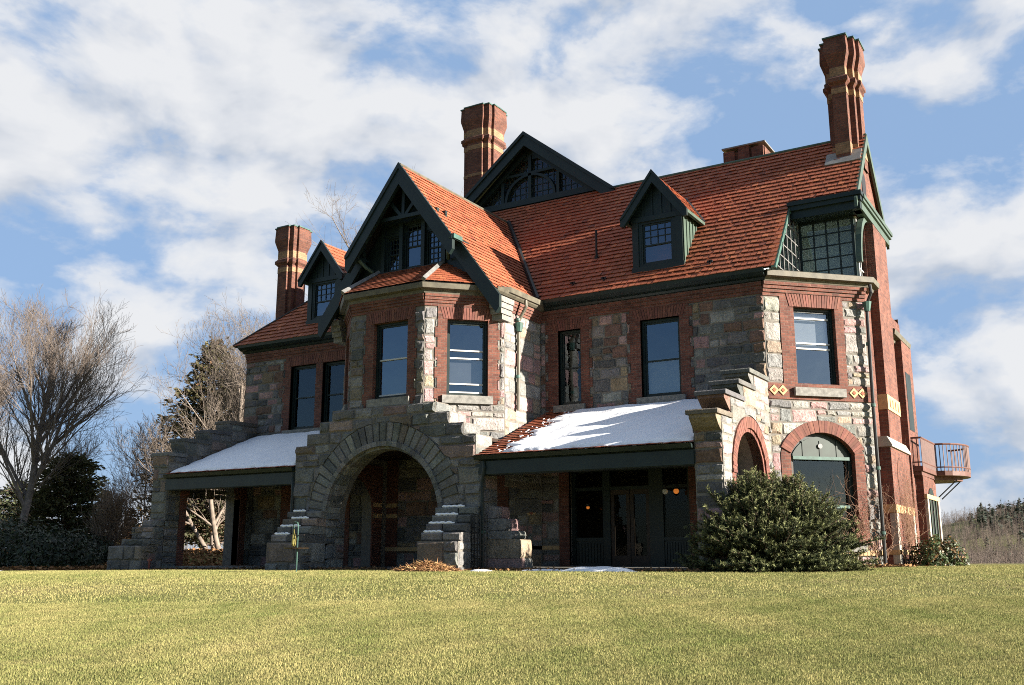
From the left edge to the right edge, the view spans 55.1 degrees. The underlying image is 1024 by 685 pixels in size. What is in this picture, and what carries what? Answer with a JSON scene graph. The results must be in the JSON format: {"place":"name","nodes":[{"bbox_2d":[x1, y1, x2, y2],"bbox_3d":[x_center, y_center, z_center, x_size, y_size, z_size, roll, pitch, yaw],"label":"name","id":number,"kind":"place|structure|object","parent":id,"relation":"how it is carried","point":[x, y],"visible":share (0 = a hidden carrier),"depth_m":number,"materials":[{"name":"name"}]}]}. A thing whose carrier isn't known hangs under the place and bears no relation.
{"place":"outdoors","nodes":[
{"label":"outdoors","id":0,"kind":"place"},
{"bbox_2d":[0,516,1023,684],"bbox_3d":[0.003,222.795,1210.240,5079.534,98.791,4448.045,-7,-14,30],"label":"lawn","id":1,"kind":"structure","parent":0,"point":[513,597],"depth_m":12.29,"materials":[{"name":"plant"}]},
{"bbox_2d":[0,324,32,478],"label":"bare tree","id":2,"kind":"object","parent":1,"relation":"on","point":[3,381],"visible":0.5,"depth_m":55.24,"materials":[{"name":"brown plant"}]},
{"bbox_2d":[0,480,47,548],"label":"conifer","id":3,"kind":"object","parent":1,"relation":"on","point":[6,502],"visible":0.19,"depth_m":54.64,"materials":[{"name":"green plant"}]},
{"bbox_2d":[0,507,71,567],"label":"leafy bush","id":4,"kind":"object","parent":1,"relation":"on","point":[5,535],"visible":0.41,"depth_m":39.41,"materials":[{"name":"green plant"}]},
{"bbox_2d":[0,522,106,570],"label":"leafy bush","id":5,"kind":"object","parent":1,"relation":"on","point":[76,553],"visible":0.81,"depth_m":38.33,"materials":[{"name":"green plant"}]},
{"bbox_2d":[2,451,117,542],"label":"conifer","id":6,"kind":"object","parent":1,"relation":"on","point":[49,500],"visible":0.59,"depth_m":48.84,"materials":[{"name":"green plant"}]},
{"bbox_2d":[42,421,106,516],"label":"bare tree","id":7,"kind":"object","parent":1,"relation":"on","point":[87,451],"visible":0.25,"depth_m":68.01,"materials":[{"name":"brown plant"}]},
{"bbox_2d":[0,285,152,533],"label":"bare tree","id":8,"kind":"object","parent":1,"relation":"on","point":[53,380],"visible":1,"depth_m":46.79,"materials":[{"name":"brown plant"}]},
{"bbox_2d":[52,531,113,564],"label":"leafy bush","id":9,"kind":"object","parent":1,"relation":"on","point":[104,559],"visible":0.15,"depth_m":41.67,"materials":[{"name":"green plant"}]},
{"bbox_2d":[76,474,149,553],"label":"bush","id":10,"kind":"object","parent":1,"relation":"on","point":[114,512],"visible":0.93,"depth_m":42.33,"materials":[{"name":"brown plant"}]},
{"bbox_2d":[0,548,252,570],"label":"leaf litter","id":11,"kind":"object","parent":1,"relation":"on","point":[198,552],"visible":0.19,"depth_m":40.37,"materials":[{"name":"plant"}]},
{"bbox_2d":[116,508,138,542],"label":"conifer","id":12,"kind":"object","parent":1,"relation":"on","point":[132,516],"visible":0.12,"depth_m":59.01,"materials":[{"name":"green plant"}]},
{"bbox_2d":[101,413,191,522],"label":"bare tree","id":13,"kind":"object","parent":1,"relation":"on","point":[142,471],"visible":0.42,"depth_m":60.55,"materials":[{"name":"brown plant"}]},
{"bbox_2d":[80,394,237,551],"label":"bare tree","id":14,"kind":"object","parent":1,"relation":"on","point":[213,523],"visible":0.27,"depth_m":49.66,"materials":[{"name":"brown plant"}]},
{"bbox_2d":[125,491,222,548],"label":"thicket","id":15,"kind":"object","parent":1,"relation":"on","point":[184,543],"visible":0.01,"depth_m":82.46,"materials":[{"name":"brown plant"}]},
{"bbox_2d":[119,336,244,548],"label":"conifer","id":16,"kind":"object","parent":1,"relation":"on","point":[192,395],"visible":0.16,"depth_m":63.67,"materials":[{"name":"green plant"}]},
{"bbox_2d":[184,489,225,547],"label":"conifer","id":17,"kind":"object","parent":1,"relation":"on","point":[204,532],"visible":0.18,"depth_m":50.94,"materials":[{"name":"green plant"}]},
{"bbox_2d":[110,293,304,475],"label":"bare tree","id":18,"kind":"object","parent":1,"relation":"on","point":[235,398],"visible":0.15,"depth_m":54.02,"materials":[{"name":"brown plant"}]},
{"bbox_2d":[196,305,274,426],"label":"bare tree","id":19,"kind":"object","parent":1,"relation":"on","point":[230,355],"visible":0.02,"depth_m":61.44,"materials":[{"name":"brown plant"}]},
{"bbox_2d":[284,521,308,571],"bbox_3d":[-5.596,5.403,25.468,0.643,1.503,0.660,-7,-14,30],"label":"bird feeder","id":20,"kind":"object","parent":1,"relation":"on","point":[293,542],"visible":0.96,"depth_m":25.52,"materials":[{"name":"green metal"}]},
{"bbox_2d":[287,167,414,299],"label":"bare tree","id":21,"kind":"object","parent":1,"relation":"on","point":[343,237],"visible":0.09,"depth_m":63.58,"materials":[{"name":"brown plant"}]},
{"bbox_2d":[392,559,463,571],"bbox_3d":[-2.191,5.788,25.308,2.184,0.537,1.353,-7,-14,30],"label":"pile of dead leaves","id":22,"kind":"object","parent":1,"relation":"on","point":[425,566],"visible":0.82,"depth_m":25.03,"materials":[{"name":"brown plant"}]},
{"bbox_2d":[470,515,487,568],"bbox_3d":[-0.880,5.411,26.342,0.550,1.550,0.040,-7,-14,30],"label":"trellis","id":23,"kind":"object","parent":1,"relation":"on","point":[480,538],"visible":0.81,"depth_m":26.34,"materials":[{"name":"black metal"}]},
{"bbox_2d":[470,569,491,571],"bbox_3d":[-0.826,5.791,24.911,0.845,0.071,0.470,-7,-14,30],"label":"snow patch","id":24,"kind":"object","parent":1,"relation":"on","point":[478,570],"visible":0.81,"depth_m":24.84,"materials":[{"name":"white snow"}]},
{"bbox_2d":[111,563,927,571],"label":"dead leaves","id":25,"kind":"object","parent":1,"relation":"on","point":[650,569],"visible":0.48,"depth_m":26.57,"materials":[{"name":"plant"}]},
{"bbox_2d":[106,32,970,570],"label":"mansion","id":26,"kind":"structure","parent":1,"relation":"on","point":[422,354],"depth_m":30.44,"materials":[{"name":"stone"}]},
{"bbox_2d":[170,431,319,472],"bbox_3d":[-8.304,3.747,34.253,5.910,1.724,4.108,-7,-14,30],"label":"snow sheet","id":27,"kind":"object","parent":26,"relation":"on","point":[269,450],"visible":0.68,"depth_m":33.90,"materials":[{"name":"white snow"}]},
{"bbox_2d":[274,532,289,534],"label":"snow ridge","id":28,"kind":"structure","parent":26,"relation":"on","point":[283,533],"depth_m":29.45,"materials":[{"name":"white snow"}]},
{"bbox_2d":[280,524,300,526],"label":"snow ridge","id":29,"kind":"structure","parent":26,"relation":"on","point":[291,525],"depth_m":29.66,"materials":[{"name":"white snow"}]},
{"bbox_2d":[291,516,308,518],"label":"snow ridge","id":30,"kind":"structure","parent":26,"relation":"on","point":[305,517],"depth_m":29.81,"materials":[{"name":"white snow"}]},
{"bbox_2d":[291,364,315,429],"bbox_3d":[-7.745,2.080,36.947,1.270,2.440,0.150,-7,-14,30],"label":"window","id":31,"kind":"structure","parent":26,"relation":"in","point":[295,377],"depth_m":37.12,"materials":[{"name":"black paint"}]},
{"bbox_2d":[323,361,344,421],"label":"window","id":32,"kind":"structure","parent":26,"relation":"in","point":[327,371],"depth_m":36.39,"materials":[{"name":"black paint"}]},
{"bbox_2d":[366,321,409,407],"bbox_3d":[-3.653,0.658,29.865,1.580,2.610,0.390,-7,-14,30],"label":"window","id":33,"kind":"structure","parent":26,"relation":"in","point":[401,398],"depth_m":30.00,"materials":[{"name":"black paint"}]},
{"bbox_2d":[387,236,398,271],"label":"window","id":34,"kind":"structure","parent":26,"relation":"in","point":[389,246],"depth_m":32.15,"materials":[{"name":"black paint"}]},
{"bbox_2d":[404,222,420,268],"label":"window","id":35,"kind":"structure","parent":26,"relation":"in","point":[407,227],"depth_m":31.82,"materials":[{"name":"black paint"}]},
{"bbox_2d":[423,530,442,532],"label":"snow ridge","id":36,"kind":"structure","parent":26,"relation":"on","point":[428,531],"depth_m":26.66,"materials":[{"name":"white snow"}]},
{"bbox_2d":[426,230,440,264],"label":"window","id":37,"kind":"structure","parent":26,"relation":"in","point":[429,232],"depth_m":31.34,"materials":[{"name":"black paint"}]},
{"bbox_2d":[429,521,454,523],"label":"snow ridge","id":38,"kind":"structure","parent":26,"relation":"on","point":[442,522],"depth_m":26.83,"materials":[{"name":"white snow"}]},
{"bbox_2d":[435,512,457,515],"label":"snow ridge","id":39,"kind":"structure","parent":26,"relation":"on","point":[452,513],"depth_m":27.07,"materials":[{"name":"white snow"}]},
{"bbox_2d":[442,504,464,507],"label":"snow ridge","id":40,"kind":"structure","parent":26,"relation":"on","point":[460,505],"depth_m":27.22,"materials":[{"name":"white snow"}]},
{"bbox_2d":[442,320,492,404],"bbox_3d":[-1.367,0.597,29.585,1.540,2.570,0.460,3,-13,-14],"label":"window","id":41,"kind":"structure","parent":26,"relation":"in","point":[460,371],"depth_m":29.67,"materials":[{"name":"green paint"}]},
{"bbox_2d":[497,412,568,450],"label":"snow crumbs","id":42,"kind":"object","parent":26,"relation":"on","point":[530,434],"visible":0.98,"depth_m":28.73,"materials":[{"name":"white snow"}]},
{"bbox_2d":[553,330,585,413],"bbox_3d":[1.872,0.913,31.118,1.100,2.660,0.390,-7,-14,30],"label":"window","id":43,"kind":"structure","parent":26,"relation":"in","point":[575,405],"depth_m":31.23,"materials":[{"name":"black glass"}]},
{"bbox_2d":[503,399,701,452],"bbox_3d":[3.020,2.303,27.571,5.834,1.725,4.109,-7,-14,30],"label":"snow sheet","id":44,"kind":"object","parent":26,"relation":"on","point":[649,423],"visible":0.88,"depth_m":27.14,"materials":[{"name":"white snow"}]},
{"bbox_2d":[636,317,685,403],"bbox_3d":[4.531,0.573,29.591,1.550,2.640,0.460,-7,-14,30],"label":"window","id":45,"kind":"structure","parent":26,"relation":"in","point":[664,385],"depth_m":29.68,"materials":[{"name":"blue glass"}]},
{"bbox_2d":[662,485,667,493],"bbox_3d":[4.470,4.276,28.539,0.170,0.286,0.265,-7,-14,30],"label":"porch lamp","id":46,"kind":"object","parent":26,"relation":"attached to","point":[664,490],"visible":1,"depth_m":28.44,"materials":[{"name":"white glass"}]},
{"bbox_2d":[673,484,678,493],"bbox_3d":[4.763,4.240,28.369,0.160,0.276,0.260,-7,-14,30],"label":"porch lamp","id":47,"kind":"object","parent":26,"relation":"attached to","point":[675,490],"visible":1,"depth_m":28.29,"materials":[{"name":"orange glass"}]},
{"bbox_2d":[793,308,846,397],"bbox_3d":[8.735,0.296,28.357,1.610,2.620,0.480,3,-13,-14],"label":"window","id":48,"kind":"structure","parent":26,"relation":"in","point":[809,324],"depth_m":28.63,"materials":[{"name":"green paint"}]},
{"bbox_2d":[798,215,857,275],"bbox_3d":[9.595,-2.756,29.856,1.660,2.060,0.110,-7,-14,30],"label":"window","id":49,"kind":"structure","parent":26,"relation":"in","point":[851,218],"depth_m":29.84,"materials":[{"name":"green paint"}]},
{"bbox_2d":[791,433,867,551],"bbox_3d":[8.727,4.184,27.505,2.270,3.300,0.420,3,-13,-14],"label":"window","id":50,"kind":"structure","parent":26,"relation":"in","point":[816,446],"depth_m":27.79,"materials":[{"name":"green paint"}]},
{"bbox_2d":[853,216,863,275],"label":"window","id":51,"kind":"structure","parent":26,"relation":"in","point":[859,267],"depth_m":29.61,"materials":[{"name":"paint"}]},
{"bbox_2d":[825,451,927,563],"bbox_3d":[11.033,4.600,28.217,5.715,3.942,1.740,10,-15,-38],"label":"creeper","id":52,"kind":"object","parent":26,"relation":"attached to","point":[910,531],"visible":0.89,"depth_m":27.74,"materials":[{"name":"plant"}]},
{"bbox_2d":[905,372,914,431],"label":"window","id":53,"kind":"structure","parent":26,"relation":"in","point":[908,381],"depth_m":32.25,"materials":[{"name":"grey glass"}]},
{"bbox_2d":[522,569,561,570],"bbox_3d":[0.848,5.751,24.772,1.800,0.074,0.580,-7,-14,30],"label":"snow patch","id":54,"kind":"object","parent":1,"relation":"on","point":[543,570],"visible":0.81,"depth_m":24.64,"materials":[{"name":"white snow"}]},
{"bbox_2d":[556,566,637,571],"bbox_3d":[2.162,5.530,23.934,2.411,0.145,0.730,-7,-14,30],"label":"snow patch","id":55,"kind":"object","parent":1,"relation":"on","point":[601,568],"visible":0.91,"depth_m":23.76,"materials":[{"name":"white snow"}]},
{"bbox_2d":[672,465,887,572],"bbox_3d":[6.201,4.287,23.864,4.276,2.692,4.758,6,-14,-26],"label":"spruce bush","id":56,"kind":"object","parent":1,"relation":"on","point":[766,524],"visible":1,"depth_m":22.77,"materials":[{"name":"green plant"}]},
{"bbox_2d":[905,532,970,565],"bbox_3d":[12.052,5.931,27.888,1.445,1.062,1.409,3,-13,-13],"label":"leafy bush","id":57,"kind":"object","parent":1,"relation":"on","point":[929,555],"visible":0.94,"depth_m":27.56,"materials":[{"name":"green plant"}]},
{"bbox_2d":[941,499,1023,555],"bbox_3d":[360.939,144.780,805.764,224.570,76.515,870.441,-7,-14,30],"label":"woods","id":58,"kind":"object","parent":1,"relation":"on","point":[968,537],"visible":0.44,"depth_m":590.62,"materials":[{"name":"brown plant"}]},
{"bbox_2d":[946,498,1023,559],"bbox_3d":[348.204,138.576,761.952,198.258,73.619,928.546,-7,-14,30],"label":"evergreens","id":59,"kind":"object","parent":1,"relation":"on","point":[986,516],"visible":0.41,"depth_m":712.73,"materials":[{"name":"green plant"}]},
{"bbox_2d":[947,540,1023,563],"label":"woods","id":60,"kind":"object","parent":1,"relation":"on","point":[982,557],"visible":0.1,"depth_m":234.50,"materials":[{"name":"brown plant"}]},
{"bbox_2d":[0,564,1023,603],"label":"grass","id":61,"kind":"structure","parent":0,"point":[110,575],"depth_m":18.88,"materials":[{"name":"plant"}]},
{"bbox_2d":[0,0,1023,548],"label":"sky","id":62,"kind":"structure","parent":0,"point":[153,153],"materials":[{"name":"blue"}]}
]}

